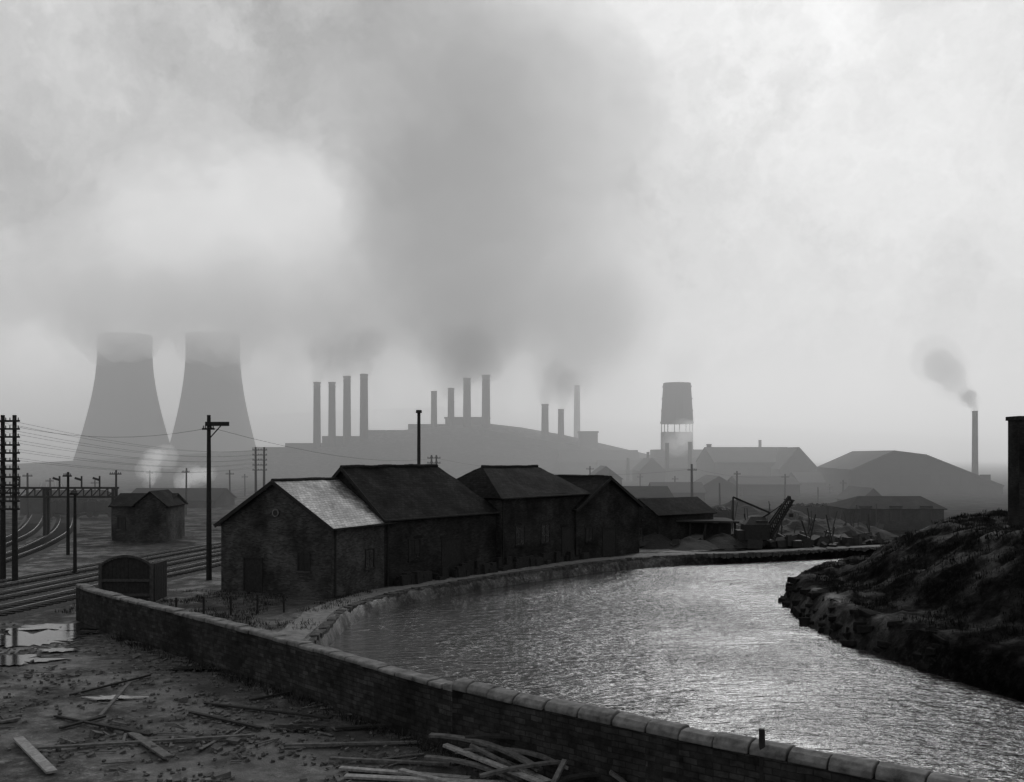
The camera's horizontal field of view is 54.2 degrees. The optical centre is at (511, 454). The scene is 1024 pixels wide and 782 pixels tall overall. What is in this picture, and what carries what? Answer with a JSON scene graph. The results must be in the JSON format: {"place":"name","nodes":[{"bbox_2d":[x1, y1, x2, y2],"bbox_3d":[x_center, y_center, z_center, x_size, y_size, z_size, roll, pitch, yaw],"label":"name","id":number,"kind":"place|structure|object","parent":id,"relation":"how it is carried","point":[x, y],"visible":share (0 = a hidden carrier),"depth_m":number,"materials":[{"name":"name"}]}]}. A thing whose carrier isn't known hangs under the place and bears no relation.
{"place":"outdoors","nodes":[
{"label":"outdoors","id":0,"kind":"place"},
{"bbox_2d":[0,407,1023,781],"bbox_3d":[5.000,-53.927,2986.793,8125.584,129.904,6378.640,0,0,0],"label":"ground","id":1,"kind":"structure","parent":0,"point":[976,661],"depth_m":59.57,"materials":[{"name":"soil"}]},
{"bbox_2d":[0,415,19,580],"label":"telegraph pole","id":2,"kind":"object","parent":1,"relation":"on","point":[15,508],"visible":0.97,"depth_m":69.84,"materials":[{"name":"wood"}]},
{"bbox_2d":[6,482,50,550],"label":"railway track","id":3,"kind":"structure","parent":1,"relation":"on","point":[30,527],"depth_m":119.24,"materials":[{"name":"grey metal"}]},
{"bbox_2d":[0,654,65,664],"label":"puddle","id":4,"kind":"object","parent":1,"relation":"on","point":[14,659],"visible":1,"depth_m":43.58,"materials":[{"name":"black liquid"}]},
{"bbox_2d":[13,736,57,773],"bbox_3d":[-14.243,8.910,29.798,0.300,0.090,4.349,0,0,-38],"label":"timber plank","id":5,"kind":"object","parent":1,"relation":"on","point":[35,755],"visible":1,"depth_m":29.61,"materials":[{"name":"grey wood"}]},
{"bbox_2d":[6,482,80,565],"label":"railway track","id":6,"kind":"structure","parent":1,"relation":"on","point":[55,537],"depth_m":102.42,"materials":[{"name":"grey metal"}]},
{"bbox_2d":[41,499,85,517],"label":"coal wagon","id":7,"kind":"object","parent":6,"relation":"on","point":[58,507],"visible":0.68,"depth_m":140.00,"materials":[{"name":"wood"}]},
{"bbox_2d":[0,622,97,630],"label":"puddle","id":8,"kind":"object","parent":1,"relation":"on","point":[75,626],"visible":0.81,"depth_m":51.69,"materials":[{"name":"black liquid"}]},
{"bbox_2d":[0,629,99,646],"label":"puddle","id":9,"kind":"object","parent":1,"relation":"on","point":[23,638],"visible":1,"depth_m":48.88,"materials":[{"name":"black liquid"}]},
{"bbox_2d":[5,476,118,536],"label":"signal gantry","id":10,"kind":"object","parent":1,"relation":"on","point":[47,495],"visible":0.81,"depth_m":109.90,"materials":[{"name":"metal"}]},
{"bbox_2d":[17,490,110,514],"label":"shed","id":11,"kind":"structure","parent":1,"relation":"on","point":[35,505],"depth_m":150.00,"materials":[{"name":"black brick"}]},
{"bbox_2d":[62,472,71,554],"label":"telegraph pole","id":12,"kind":"object","parent":1,"relation":"on","point":[67,474],"visible":0.93,"depth_m":89.89,"materials":[{"name":"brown wood"}]},
{"bbox_2d":[70,491,77,572],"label":"telegraph pole","id":13,"kind":"object","parent":1,"relation":"on","point":[74,493],"visible":0.97,"depth_m":74.90,"materials":[{"name":"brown wood"}]},
{"bbox_2d":[54,715,150,735],"bbox_3d":[-13.562,8.910,32.981,4.757,0.090,0.120,0,0,30],"label":"timber plank","id":14,"kind":"object","parent":1,"relation":"on","point":[99,724],"visible":1,"depth_m":32.90,"materials":[{"name":"grey wood"}]},
{"bbox_2d":[0,558,220,619],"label":"railway track","id":15,"kind":"structure","parent":1,"relation":"on","point":[25,607],"depth_m":60.62,"materials":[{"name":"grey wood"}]},
{"bbox_2d":[0,549,220,603],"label":"railway track","id":16,"kind":"structure","parent":1,"relation":"on","point":[30,591],"depth_m":68.20,"materials":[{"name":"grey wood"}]},
{"bbox_2d":[0,542,220,590],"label":"railway track","id":17,"kind":"structure","parent":1,"relation":"on","point":[32,579],"depth_m":75.70,"materials":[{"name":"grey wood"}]},
{"bbox_2d":[73,332,172,460],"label":"cooling tower","id":18,"kind":"structure","parent":1,"relation":"on","point":[124,406],"depth_m":584.38,"materials":[{"name":"concrete"}]},
{"bbox_2d":[98,555,166,601],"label":"arched wooden gate","id":19,"kind":"structure","parent":1,"relation":"on","point":[136,577],"depth_m":61.46,"materials":[{"name":"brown wood"}]},
{"bbox_2d":[37,733,254,749],"bbox_3d":[-11.300,8.910,31.115,6.404,0.090,0.140,0,0,-12],"label":"timber plank","id":20,"kind":"object","parent":1,"relation":"on","point":[139,741],"visible":1,"depth_m":31.04,"materials":[{"name":"grey wood"}]},
{"bbox_2d":[112,496,184,540],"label":"walls","id":21,"kind":"structure","parent":1,"relation":"on","point":[128,534],"depth_m":105.00,"materials":[{"name":"brick"}]},
{"bbox_2d":[128,732,172,758],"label":"timber plank","id":22,"kind":"object","parent":1,"relation":"on","point":[161,752],"visible":1,"depth_m":30.54,"materials":[{"name":"grey wood"}]},
{"bbox_2d":[131,489,184,542],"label":"signal house","id":23,"kind":"structure","parent":1,"relation":"on","point":[158,516],"depth_m":103.00,"materials":[{"name":"brick"}]},
{"bbox_2d":[108,493,187,506],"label":"roof","id":24,"kind":"structure","parent":23,"relation":"part of","point":[125,499],"depth_m":106.60,"materials":[{"name":"stone"}]},
{"bbox_2d":[132,488,236,507],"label":"shed","id":25,"kind":"structure","parent":1,"relation":"on","point":[197,497],"depth_m":173.70,"materials":[{"name":"black brick"}]},
{"bbox_2d":[170,331,255,454],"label":"cooling tower","id":26,"kind":"structure","parent":1,"relation":"on","point":[212,386],"depth_m":613.70,"materials":[{"name":"concrete"}]},
{"bbox_2d":[202,415,228,579],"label":"telegraph pole","id":27,"kind":"object","parent":1,"relation":"on","point":[208,423],"visible":0.94,"depth_m":71.85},
{"bbox_2d":[0,422,781,477],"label":"telegraph wires","id":28,"kind":"object","parent":27,"relation":"attached to","point":[168,454],"visible":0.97,"depth_m":89.42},
{"bbox_2d":[55,588,376,630],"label":"weeds","id":29,"kind":"object","parent":1,"relation":"on","point":[235,616],"visible":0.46,"depth_m":59.92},
{"bbox_2d":[188,711,263,728],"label":"timber plank","id":30,"kind":"object","parent":1,"relation":"on","point":[226,720],"visible":1,"depth_m":33.55,"materials":[{"name":"grey wood"}]},
{"bbox_2d":[0,621,496,781],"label":"rubble","id":31,"kind":"object","parent":1,"relation":"on","point":[215,748],"visible":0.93,"depth_m":32.93,"materials":[{"name":"stone"}]},
{"bbox_2d":[497,758,551,780],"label":"timber plank","id":32,"kind":"object","parent":31,"relation":"on","point":[532,773],"visible":0.41,"depth_m":27.22,"materials":[{"name":"grey wood"}]},
{"bbox_2d":[546,777,589,781],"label":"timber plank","id":33,"kind":"object","parent":32,"relation":"on","point":[580,779],"depth_m":26.52,"materials":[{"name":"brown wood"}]},
{"bbox_2d":[550,772,600,781],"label":"timber plank","id":34,"kind":"object","parent":33,"relation":"on","point":[576,776],"visible":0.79,"depth_m":26.35,"materials":[{"name":"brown wood"}]},
{"bbox_2d":[0,630,524,781],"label":"wood scraps","id":35,"kind":"object","parent":1,"relation":"on","point":[337,778],"visible":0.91,"depth_m":32.19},
{"bbox_2d":[76,587,451,753],"bbox_3d":[-12.547,8.990,42.466,0.736,3.620,32.595,0,0,-43],"label":"masonry","id":36,"kind":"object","parent":1,"relation":"on","point":[397,704],"visible":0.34,"depth_m":37.73,"materials":[{"name":"stone"}]},
{"bbox_2d":[76,583,453,691],"bbox_3d":[-12.540,7.075,42.480,0.878,0.204,32.544,0,0,-43],"label":"coping","id":37,"kind":"object","parent":36,"relation":"on","point":[390,669],"visible":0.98,"depth_m":37.88,"materials":[{"name":"stone"}]},
{"bbox_2d":[204,702,330,718],"bbox_3d":[-8.601,8.910,34.904,5.327,0.090,0.140,0,0,24],"label":"timber plank","id":38,"kind":"object","parent":1,"relation":"on","point":[269,710],"visible":1,"depth_m":34.80,"materials":[{"name":"grey wood"}]},
{"bbox_2d":[213,477,404,597],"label":"brick shed","id":39,"kind":"structure","parent":1,"relation":"on","point":[321,537],"depth_m":65.09,"materials":[{"name":"brick"}]},
{"bbox_2d":[245,558,260,592],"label":"door","id":40,"kind":"structure","parent":39,"relation":"in","point":[252,566],"depth_m":65.58,"materials":[{"name":"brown wood"}]},
{"bbox_2d":[299,549,373,570],"bbox_3d":[-11.269,6.900,65.285,5.412,1.200,0.816,0,0,-35],"label":"window glass","id":41,"kind":"structure","parent":39,"relation":"in","point":[370,553],"depth_m":63.99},
{"bbox_2d":[313,382,320,447],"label":"factory chimney","id":42,"kind":"object","parent":1,"relation":"on","point":[316,420],"visible":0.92,"depth_m":478.54,"materials":[{"name":"brick"}]},
{"bbox_2d":[105,632,552,781],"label":"weeds","id":43,"kind":"object","parent":1,"relation":"on","point":[232,675],"visible":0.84,"depth_m":37.20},
{"bbox_2d":[328,382,335,446],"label":"factory chimney","id":44,"kind":"object","parent":1,"relation":"on","point":[331,420],"visible":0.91,"depth_m":478.54,"materials":[{"name":"brick"}]},
{"bbox_2d":[343,376,350,445],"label":"factory chimney","id":45,"kind":"object","parent":1,"relation":"on","point":[346,410],"visible":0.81,"depth_m":478.42,"materials":[{"name":"brick"}]},
{"bbox_2d":[252,424,444,453],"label":"power station","id":46,"kind":"object","parent":1,"relation":"on","point":[302,446],"visible":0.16,"depth_m":480.00,"materials":[{"name":"concrete"}]},
{"bbox_2d":[285,740,419,746],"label":"timber plank","id":47,"kind":"object","parent":1,"relation":"on","point":[348,743],"visible":0.9,"depth_m":30.85,"materials":[{"name":"grey wood"}]},
{"bbox_2d":[360,374,367,440],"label":"factory chimney","id":48,"kind":"object","parent":1,"relation":"on","point":[363,406],"visible":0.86,"depth_m":473.31,"materials":[{"name":"brick"}]},
{"bbox_2d":[329,756,450,765],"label":"timber plank","id":49,"kind":"object","parent":1,"relation":"on","point":[391,761],"visible":1,"depth_m":29.05,"materials":[{"name":"grey wood"}]},
{"bbox_2d":[339,766,470,778],"bbox_3d":[-3.030,8.910,28.026,3.862,0.090,0.200,0,0,14],"label":"timber plank","id":50,"kind":"object","parent":1,"relation":"on","point":[372,770],"visible":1,"depth_m":28.06,"materials":[{"name":"grey wood"}]},
{"bbox_2d":[332,464,499,586],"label":"warehouse","id":51,"kind":"structure","parent":1,"relation":"on","point":[450,521],"depth_m":72.79,"materials":[{"name":"black brick"}]},
{"bbox_2d":[416,410,421,463],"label":"flue pipe","id":52,"kind":"object","parent":51,"relation":"on","point":[418,412],"visible":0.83,"depth_m":79.89,"materials":[{"name":"metal"}]},
{"bbox_2d":[443,538,460,576],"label":"door","id":53,"kind":"structure","parent":51,"relation":"in","point":[451,547],"depth_m":73.83,"materials":[{"name":"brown wood"}]},
{"bbox_2d":[344,773,510,781],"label":"timber plank","id":54,"kind":"object","parent":1,"relation":"on","point":[383,777],"visible":0.97,"depth_m":27.47,"materials":[{"name":"grey wood"}]},
{"bbox_2d":[424,755,521,781],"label":"timber plank","id":55,"kind":"object","parent":54,"relation":"on","point":[507,776],"visible":0.88,"depth_m":27.63,"materials":[{"name":"grey wood"}]},
{"bbox_2d":[398,768,456,781],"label":"timber plank","id":56,"kind":"object","parent":1,"relation":"on","point":[420,774],"visible":1,"depth_m":27.50,"materials":[{"name":"grey wood"}]},
{"bbox_2d":[448,388,453,425],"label":"factory chimney","id":57,"kind":"object","parent":1,"relation":"on","point":[450,406],"visible":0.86,"depth_m":493.55,"materials":[{"name":"brick"}]},
{"bbox_2d":[463,378,470,425],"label":"factory chimney","id":58,"kind":"object","parent":1,"relation":"on","point":[466,401],"visible":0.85,"depth_m":488.42,"materials":[{"name":"brick"}]},
{"bbox_2d":[482,375,489,426],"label":"factory chimney","id":59,"kind":"object","parent":1,"relation":"on","point":[485,400],"visible":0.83,"depth_m":483.29,"materials":[{"name":"brick"}]},
{"bbox_2d":[394,548,588,585],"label":"weeds","id":60,"kind":"object","parent":1,"relation":"on","point":[468,568],"visible":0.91,"depth_m":75.67,"materials":[{"name":"grey plant"}]},
{"bbox_2d":[443,743,545,781],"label":"timber plank","id":61,"kind":"object","parent":1,"relation":"on","point":[497,765],"visible":1,"depth_m":27.48,"materials":[{"name":"grey wood"}]},
{"bbox_2d":[455,747,568,769],"bbox_3d":[0.033,8.383,27.863,3.448,0.309,0.495,0,0,19],"label":"timber plank","id":62,"kind":"object","parent":61,"relation":"on","point":[533,754],"visible":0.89,"depth_m":27.82,"materials":[{"name":"grey wood"}]},
{"bbox_2d":[429,733,542,771],"bbox_3d":[-0.740,8.319,28.144,3.668,0.536,0.486,0,0,30],"label":"timber plank","id":63,"kind":"object","parent":62,"relation":"on","point":[512,754],"visible":0.96,"depth_m":28.13,"materials":[{"name":"grey wood"}]},
{"bbox_2d":[479,760,560,777],"bbox_3d":[0.633,8.440,27.058,3.199,0.199,0.259,0,0,-20],"label":"timber plank","id":64,"kind":"object","parent":62,"relation":"on","point":[515,767],"visible":0.77,"depth_m":26.89,"materials":[{"name":"grey wood"}]},
{"bbox_2d":[444,417,598,449],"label":"boiler house","id":65,"kind":"structure","parent":1,"relation":"on","point":[587,439],"depth_m":465.50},
{"bbox_2d":[457,465,590,564],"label":"warehouse","id":66,"kind":"structure","parent":1,"relation":"on","point":[534,505],"depth_m":81.85,"materials":[{"name":"black brick"}]},
{"bbox_2d":[516,524,549,545],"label":"window glass","id":67,"kind":"structure","parent":66,"relation":"in","point":[546,527],"depth_m":80.08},
{"bbox_2d":[563,527,574,554],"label":"door","id":68,"kind":"structure","parent":66,"relation":"in","point":[568,533],"depth_m":85.18,"materials":[{"name":"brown wood"}]},
{"bbox_2d":[541,404,548,435],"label":"factory chimney","id":69,"kind":"object","parent":1,"relation":"on","point":[544,423],"visible":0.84,"depth_m":478.53,"materials":[{"name":"brick"}]},
{"bbox_2d":[484,430,642,459],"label":"conveyor gallery","id":70,"kind":"object","parent":1,"relation":"on","point":[549,444],"visible":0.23,"depth_m":458.29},
{"bbox_2d":[574,385,579,437],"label":"factory chimney","id":71,"kind":"object","parent":1,"relation":"on","point":[576,408],"visible":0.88,"depth_m":648.25,"materials":[{"name":"brick"}]},
{"bbox_2d":[278,545,881,638],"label":"towpath","id":72,"kind":"structure","parent":1,"relation":"on","point":[319,616],"depth_m":66.48,"materials":[{"name":"stone"}]},
{"bbox_2d":[308,547,878,643],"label":"canal edging","id":73,"kind":"object","parent":1,"relation":"on","point":[323,628],"visible":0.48,"depth_m":78.14,"materials":[{"name":"stone"}]},
{"bbox_2d":[557,450,639,470],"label":"factory shed","id":74,"kind":"structure","parent":1,"relation":"on","point":[575,460],"depth_m":423.69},
{"bbox_2d":[557,474,644,559],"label":"brick shed","id":75,"kind":"structure","parent":1,"relation":"on","point":[606,516],"depth_m":88.89,"materials":[{"name":"brick"}]},
{"bbox_2d":[603,528,614,556],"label":"door","id":76,"kind":"structure","parent":75,"relation":"in","point":[608,533],"depth_m":88.79,"materials":[{"name":"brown wood"}]},
{"bbox_2d":[595,460,640,478],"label":"factory shed","id":77,"kind":"structure","parent":1,"relation":"on","point":[617,467],"depth_m":385.44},
{"bbox_2d":[623,486,673,498],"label":"factory shed","id":78,"kind":"structure","parent":1,"relation":"on","point":[639,492],"depth_m":142.94,"materials":[{"name":"black brick"}]},
{"bbox_2d":[632,458,665,483],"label":"factory shed","id":79,"kind":"structure","parent":1,"relation":"on","point":[649,468],"depth_m":310.00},
{"bbox_2d":[639,532,671,548],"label":"coal heap","id":80,"kind":"object","parent":1,"relation":"on","point":[657,541],"visible":0.73,"depth_m":97.19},
{"bbox_2d":[452,690,884,781],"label":"masonry","id":81,"kind":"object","parent":1,"relation":"on","point":[579,745],"visible":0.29,"depth_m":26.25,"materials":[{"name":"stone"}]},
{"bbox_2d":[452,678,988,781],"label":"coping","id":82,"kind":"object","parent":81,"relation":"on","point":[862,767],"visible":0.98,"depth_m":24.18,"materials":[{"name":"stone"}]},
{"bbox_2d":[653,458,696,481],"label":"factory shed","id":83,"kind":"structure","parent":1,"relation":"on","point":[680,465],"depth_m":330.49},
{"bbox_2d":[650,382,702,457],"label":"timber cooling tower","id":84,"kind":"structure","parent":1,"relation":"on","point":[677,398],"depth_m":396.49,"materials":[{"name":"wood"}]},
{"bbox_2d":[638,497,716,540],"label":"brick outhouse","id":85,"kind":"structure","parent":1,"relation":"on","point":[660,516],"depth_m":101.05,"materials":[{"name":"brick"}]},
{"bbox_2d":[648,482,706,501],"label":"factory shed","id":86,"kind":"structure","parent":1,"relation":"on","point":[680,489],"depth_m":191.72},
{"bbox_2d":[642,517,738,539],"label":"wharf shed","id":87,"kind":"structure","parent":1,"relation":"on","point":[721,525],"depth_m":101.58,"materials":[{"name":"grey wood"}]},
{"bbox_2d":[668,536,718,549],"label":"coal heap","id":88,"kind":"object","parent":1,"relation":"on","point":[689,543],"visible":0.77,"depth_m":96.19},
{"bbox_2d":[694,475,738,497],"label":"factory shed","id":89,"kind":"structure","parent":1,"relation":"on","point":[710,483],"depth_m":210.00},
{"bbox_2d":[706,533,746,548],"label":"coal heap","id":90,"kind":"object","parent":1,"relation":"on","point":[723,541],"visible":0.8,"depth_m":97.39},
{"bbox_2d":[696,447,780,479],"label":"factory shed","id":91,"kind":"structure","parent":1,"relation":"on","point":[742,461],"depth_m":303.76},
{"bbox_2d":[711,500,771,520],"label":"coal heap","id":92,"kind":"object","parent":1,"relation":"on","point":[741,506],"visible":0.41,"depth_m":133.17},
{"bbox_2d":[759,728,764,781],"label":"mooring post","id":93,"kind":"object","parent":1,"relation":"on","point":[761,738],"visible":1,"depth_m":23.44,"materials":[{"name":"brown wood"}]},
{"bbox_2d":[639,501,885,548],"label":"scrap pile","id":94,"kind":"object","parent":1,"relation":"on","point":[794,538],"visible":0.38,"depth_m":99.80,"materials":[{"name":"metal"}]},
{"bbox_2d":[732,496,794,546],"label":"yard crane","id":95,"kind":"object","parent":1,"relation":"on","point":[757,528],"visible":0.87,"depth_m":98.53,"materials":[{"name":"metal"}]},
{"bbox_2d":[727,476,801,495],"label":"factory shed","id":96,"kind":"structure","parent":1,"relation":"on","point":[762,486],"depth_m":220.00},
{"bbox_2d":[737,507,819,524],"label":"coal heap","id":97,"kind":"object","parent":1,"relation":"on","point":[770,516],"visible":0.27,"depth_m":123.49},
{"bbox_2d":[770,447,816,475],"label":"factory shed","id":98,"kind":"structure","parent":1,"relation":"on","point":[789,460],"depth_m":290.00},
{"bbox_2d":[773,516,835,532],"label":"coal heap","id":99,"kind":"object","parent":1,"relation":"on","point":[788,525],"visible":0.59,"depth_m":110.34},
{"bbox_2d":[788,472,826,489],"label":"factory shed","id":100,"kind":"structure","parent":1,"relation":"on","point":[810,480],"depth_m":261.03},
{"bbox_2d":[790,503,827,518],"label":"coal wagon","id":101,"kind":"object","parent":1,"relation":"on","point":[819,510],"visible":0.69,"depth_m":127.95,"materials":[{"name":"wood"}]},
{"bbox_2d":[835,486,881,500],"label":"factory shed","id":102,"kind":"structure","parent":1,"relation":"on","point":[850,492],"depth_m":175.57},
{"bbox_2d":[778,559,947,670],"bbox_3d":[22.122,9.109,66.091,8.787,2.172,42.694,0,0,16],"label":"stone revetment","id":103,"kind":"object","parent":1,"relation":"on","point":[799,614],"visible":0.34,"depth_m":52.20,"materials":[{"name":"stone"}]},
{"bbox_2d":[826,496,946,529],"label":"brick shed","id":104,"kind":"structure","parent":1,"relation":"on","point":[906,512],"depth_m":120.00,"materials":[{"name":"brick"}]},
{"bbox_2d":[861,510,930,519],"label":"window glass","id":105,"kind":"structure","parent":104,"relation":"in","point":[895,514],"depth_m":119.98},
{"bbox_2d":[817,450,1004,493],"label":"works hall","id":106,"kind":"structure","parent":1,"relation":"on","point":[891,472],"depth_m":230.00,"materials":[{"name":"grey brick"}]},
{"bbox_2d":[860,475,990,485],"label":"windows","id":107,"kind":"structure","parent":106,"relation":"in","point":[865,480],"depth_m":229.75,"materials":[{"name":"grey glass"}]},
{"bbox_2d":[804,508,1023,642],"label":"bank grass","id":108,"kind":"structure","parent":1,"relation":"on","point":[956,518],"depth_m":56.32,"materials":[{"name":"plant"}]},
{"bbox_2d":[972,411,977,474],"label":"factory chimney","id":109,"kind":"object","parent":1,"relation":"on","point":[975,442],"visible":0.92,"depth_m":279.32,"materials":[{"name":"brick"}]},
{"bbox_2d":[1006,416,1023,526],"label":"brick chimney","id":110,"kind":"object","parent":1,"relation":"on","point":[1016,470],"visible":0.83,"depth_m":61.63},
{"bbox_2d":[0,0,1023,438],"label":"sky","id":111,"kind":"structure","parent":0,"point":[798,214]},
{"bbox_2d":[328,558,1023,781],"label":"river water","id":112,"kind":"structure","parent":0,"point":[735,648],"depth_m":47.23,"materials":[{"name":"grey liquid"}]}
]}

